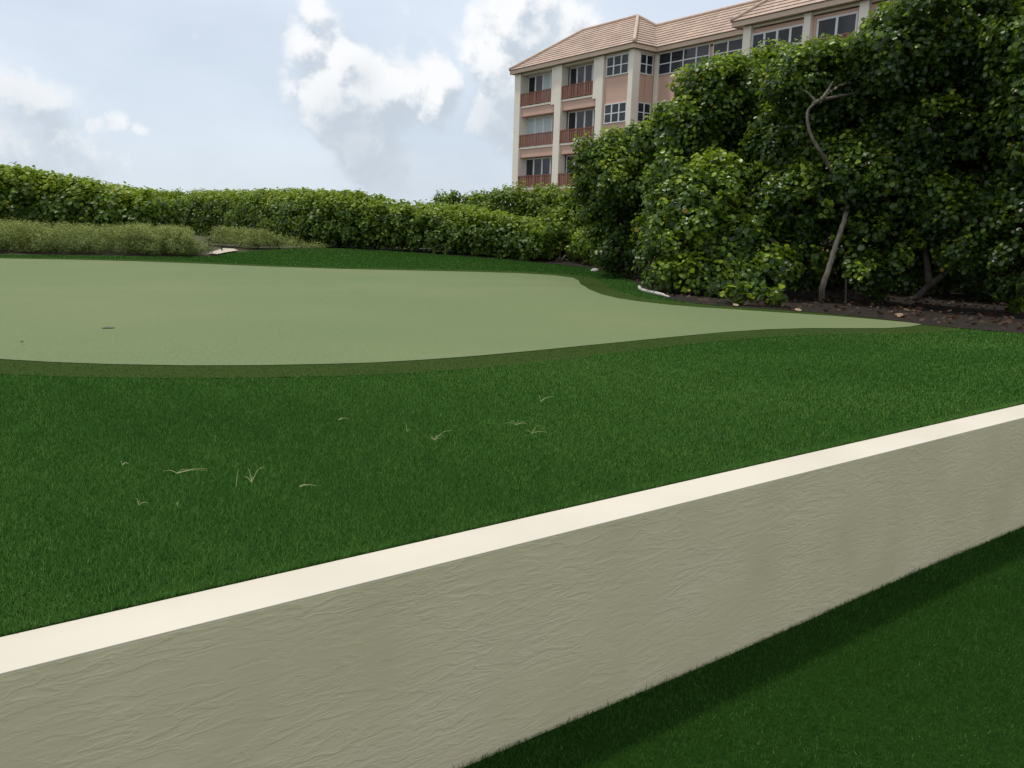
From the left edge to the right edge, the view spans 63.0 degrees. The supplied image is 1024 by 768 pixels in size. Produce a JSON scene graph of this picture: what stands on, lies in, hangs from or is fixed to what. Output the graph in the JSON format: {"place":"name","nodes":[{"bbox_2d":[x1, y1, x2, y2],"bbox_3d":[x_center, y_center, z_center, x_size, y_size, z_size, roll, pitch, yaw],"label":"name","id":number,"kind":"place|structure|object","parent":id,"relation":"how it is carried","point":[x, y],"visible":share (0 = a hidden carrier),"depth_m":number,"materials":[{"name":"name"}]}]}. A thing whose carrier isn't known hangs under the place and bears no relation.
{"place":"outdoors","nodes":[
{"label":"outdoors","id":0,"kind":"place"},
{"bbox_2d":[210,248,236,253],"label":"sand path","id":1,"kind":"structure","parent":0,"point":[224,250],"depth_m":28.63,"materials":[{"name":"beige sand"}]},
{"bbox_2d":[0,0,750,213],"label":"sky","id":2,"kind":"structure","parent":0,"point":[410,100],"materials":[{"name":"blue"}]},
{"bbox_2d":[0,248,1023,636],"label":"lawn","id":3,"kind":"structure","parent":0,"point":[352,256],"depth_m":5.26,"materials":[{"name":"green plant"}]},
{"bbox_2d":[0,258,920,364],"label":"putting green","id":4,"kind":"object","parent":3,"relation":"on","point":[152,313],"visible":1,"depth_m":12.32,"materials":[{"name":"green plant"}]},
{"bbox_2d":[0,257,962,377],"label":"putting green collar","id":5,"kind":"object","parent":3,"relation":"on","point":[154,369],"visible":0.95,"depth_m":8.19,"materials":[{"name":"green plant"}]},
{"bbox_2d":[0,233,1023,333],"bbox_3d":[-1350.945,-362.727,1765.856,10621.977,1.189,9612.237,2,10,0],"label":"ground","id":6,"kind":"structure","parent":0,"point":[240,249],"depth_m":28.95,"materials":[{"name":"green plant"}]},
{"bbox_2d":[0,161,184,241],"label":"sea grape hedge","id":7,"kind":"object","parent":6,"relation":"on","point":[27,193],"visible":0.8,"depth_m":29.68,"materials":[{"name":"green plant"}]},
{"bbox_2d":[0,217,222,255],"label":"shrub bank","id":8,"kind":"object","parent":6,"relation":"on","point":[160,239],"visible":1,"depth_m":27.30,"materials":[{"name":"green plant"}]},
{"bbox_2d":[197,225,334,248],"bbox_3d":[-8.928,-5.295,30.241,4.902,0.876,2.538,2,10,0],"label":"shrub bank","id":9,"kind":"object","parent":6,"relation":"on","point":[255,239],"visible":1,"depth_m":29.99,"materials":[{"name":"green plant"}]},
{"bbox_2d":[154,187,566,260],"bbox_3d":[-10.584,-7.572,37.498,30.619,2.740,6.529,10,13,40],"label":"sea grape hedge","id":10,"kind":"object","parent":6,"relation":"on","point":[358,219],"visible":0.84,"depth_m":30.71,"materials":[{"name":"green plant"}]},
{"bbox_2d":[419,240,451,250],"bbox_3d":[-2.721,-4.928,29.877,1.156,0.402,0.184,2,10,0],"label":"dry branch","id":11,"kind":"object","parent":6,"relation":"on","point":[432,246],"visible":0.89,"depth_m":29.84,"materials":[{"name":"brown wood"}]},
{"bbox_2d":[433,180,562,218],"bbox_3d":[-0.638,-7.110,35.261,6.065,2.944,2.574,2,10,0],"label":"leafy bush","id":12,"kind":"object","parent":6,"relation":"on","point":[496,199],"visible":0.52,"depth_m":34.66,"materials":[{"name":"green plant"}]},
{"bbox_2d":[508,0,957,250],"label":"apartment building","id":13,"kind":"structure","parent":6,"relation":"on","point":[598,77],"depth_m":52.36,"materials":[{"name":"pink paint"}]},
{"bbox_2d":[525,157,551,187],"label":"window","id":14,"kind":"structure","parent":13,"relation":"in","point":[542,165],"depth_m":59.87,"materials":[{"name":"grey glass"}]},
{"bbox_2d":[527,72,551,105],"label":"window","id":15,"kind":"structure","parent":13,"relation":"in","point":[543,81],"depth_m":58.99,"materials":[{"name":"grey glass"}]},
{"bbox_2d":[526,114,553,146],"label":"window","id":16,"kind":"structure","parent":13,"relation":"in","point":[545,123],"depth_m":59.38,"materials":[{"name":"grey glass"}]},
{"bbox_2d":[566,155,575,185],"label":"window","id":17,"kind":"structure","parent":13,"relation":"in","point":[567,156],"depth_m":57.20,"materials":[{"name":"grey glass"}]},
{"bbox_2d":[567,108,594,142],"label":"window","id":18,"kind":"structure","parent":13,"relation":"in","point":[580,118],"depth_m":55.78,"materials":[{"name":"grey glass"}]},
{"bbox_2d":[569,63,593,98],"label":"window","id":19,"kind":"structure","parent":13,"relation":"in","point":[583,73],"depth_m":55.40,"materials":[{"name":"grey glass"}]},
{"bbox_2d":[603,101,626,123],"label":"window","id":20,"kind":"structure","parent":13,"relation":"in","point":[613,112],"depth_m":52.38,"materials":[{"name":"black glass"}]},
{"bbox_2d":[606,53,628,76],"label":"window","id":21,"kind":"structure","parent":13,"relation":"in","point":[616,65],"depth_m":51.86,"materials":[{"name":"grey glass"}]},
{"bbox_2d":[637,102,650,121],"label":"window","id":22,"kind":"structure","parent":13,"relation":"in","point":[644,109],"depth_m":51.87,"materials":[{"name":"black glass"}]},
{"bbox_2d":[640,53,653,75],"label":"window","id":23,"kind":"structure","parent":13,"relation":"in","point":[646,63],"depth_m":51.41,"materials":[{"name":"black glass"}]},
{"bbox_2d":[658,43,710,75],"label":"window","id":24,"kind":"structure","parent":13,"relation":"in","point":[668,62],"depth_m":50.12,"materials":[{"name":"black glass"}]},
{"bbox_2d":[712,37,742,61],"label":"window","id":25,"kind":"structure","parent":13,"relation":"in","point":[729,46],"depth_m":47.25,"materials":[{"name":"grey glass"}]},
{"bbox_2d":[751,23,803,52],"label":"window","id":26,"kind":"structure","parent":13,"relation":"in","point":[788,34],"depth_m":42.88,"materials":[{"name":"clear glass"}]},
{"bbox_2d":[816,11,858,40],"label":"window","id":27,"kind":"structure","parent":13,"relation":"in","point":[848,22],"depth_m":40.27,"materials":[{"name":"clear glass"}]},
{"bbox_2d":[453,524,1023,767],"bbox_3d":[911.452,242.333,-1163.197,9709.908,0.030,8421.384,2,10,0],"label":"lawn","id":28,"kind":"structure","parent":0,"point":[883,722],"depth_m":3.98,"materials":[{"name":"green plant"}]},
{"bbox_2d":[0,404,1023,767],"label":"retaining wall","id":29,"kind":"structure","parent":28,"relation":"on","point":[460,650],"depth_m":3.43,"materials":[{"name":"grey paint"}]},
{"bbox_2d":[547,254,1023,332],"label":"mulch bed","id":30,"kind":"object","parent":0,"point":[863,308],"visible":0.12,"depth_m":16.65,"materials":[{"name":"brown soil"}]},
{"bbox_2d":[532,184,593,263],"bbox_3d":[2.048,-5.640,29.415,2.966,2.871,4.198,2,10,0],"label":"leafy bush","id":31,"kind":"object","parent":30,"relation":"on","point":[564,212],"visible":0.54,"depth_m":29.21,"materials":[{"name":"green plant"}]},
{"bbox_2d":[566,116,655,277],"bbox_3d":[3.519,-5.552,24.956,3.823,4.853,3.148,-7,13,-40],"label":"sea grape tree","id":32,"kind":"object","parent":30,"relation":"on","point":[608,173],"visible":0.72,"depth_m":24.12,"materials":[{"name":"green plant"}]},
{"bbox_2d":[638,285,669,297],"bbox_3d":[2.901,-1.991,17.870,0.269,0.095,3.130,1,10,-2],"label":"garden edging","id":33,"kind":"object","parent":30,"relation":"on","point":[650,291],"visible":0.94,"depth_m":17.21,"materials":[{"name":"stone"}]},
{"bbox_2d":[630,144,801,298],"bbox_3d":[4.444,-3.498,17.968,3.681,3.303,3.335,2,10,0],"label":"sea grape bush","id":34,"kind":"object","parent":30,"relation":"on","point":[693,231],"visible":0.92,"depth_m":17.44,"materials":[{"name":"green plant"}]},
{"bbox_2d":[631,38,827,238],"bbox_3d":[5.484,-5.248,20.430,4.658,6.011,3.620,-4,12,-30],"label":"sea grape tree","id":35,"kind":"object","parent":30,"relation":"on","point":[716,102],"visible":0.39,"depth_m":19.40,"materials":[{"name":"green plant"}]},
{"bbox_2d":[719,281,758,304],"bbox_3d":[4.221,-1.660,15.530,0.663,0.518,0.568,2,10,0],"label":"seedling","id":36,"kind":"object","parent":30,"relation":"on","point":[731,292],"visible":0.96,"depth_m":15.49,"materials":[{"name":"green plant"}]},
{"bbox_2d":[751,279,787,306],"bbox_3d":[4.869,-1.651,15.471,0.839,0.574,0.578,-6,13,-37],"label":"seedling","id":37,"kind":"object","parent":30,"relation":"on","point":[774,295],"visible":0.92,"depth_m":15.44,"materials":[{"name":"green plant"}]},
{"bbox_2d":[556,255,1023,329],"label":"leaf litter","id":38,"kind":"object","parent":30,"relation":"on","point":[964,307],"visible":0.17,"depth_m":16.63,"materials":[{"name":"brown plant"}]},
{"bbox_2d":[732,33,921,301],"bbox_3d":[6.546,-4.572,18.102,3.977,5.599,4.032,2,10,0],"label":"sea grape tree","id":39,"kind":"object","parent":30,"relation":"on","point":[809,99],"visible":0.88,"depth_m":17.26,"materials":[{"name":"green plant"}]},
{"bbox_2d":[837,246,856,298],"bbox_3d":[7.595,-2.635,18.856,0.544,1.541,0.563,2,10,0],"label":"sapling","id":40,"kind":"object","parent":30,"relation":"on","point":[856,279],"visible":0.09,"depth_m":18.83,"materials":[{"name":"green plant"}]},
{"bbox_2d":[827,232,867,302],"bbox_3d":[6.903,-2.376,17.299,0.642,1.498,1.071,-7,13,-40],"label":"sapling","id":41,"kind":"object","parent":30,"relation":"on","point":[847,243],"visible":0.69,"depth_m":17.19,"materials":[{"name":"green plant"}]},
{"bbox_2d":[862,284,889,302],"bbox_3d":[7.932,-1.966,18.241,0.595,0.469,0.714,6,11,24],"label":"seedling","id":42,"kind":"object","parent":30,"relation":"on","point":[872,297],"visible":0.58,"depth_m":18.14,"materials":[{"name":"green plant"}]},
{"bbox_2d":[743,10,1023,303],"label":"thicket","id":43,"kind":"object","parent":30,"relation":"on","point":[834,280],"visible":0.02,"depth_m":21.69,"materials":[{"name":"green plant"}]},
{"bbox_2d":[841,0,1023,307],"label":"sea grape tree","id":44,"kind":"object","parent":30,"relation":"on","point":[947,194],"visible":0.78,"depth_m":15.99,"materials":[{"name":"green plant"}]},
{"bbox_2d":[968,0,1023,275],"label":"sea grape tree","id":45,"kind":"object","parent":30,"relation":"on","point":[1005,215],"visible":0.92,"depth_m":14.99,"materials":[{"name":"green plant"}]},
{"bbox_2d":[1006,297,1023,313],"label":"seedling","id":46,"kind":"object","parent":30,"relation":"on","point":[1017,306],"visible":0.9,"depth_m":17.06,"materials":[{"name":"green plant"}]}
]}

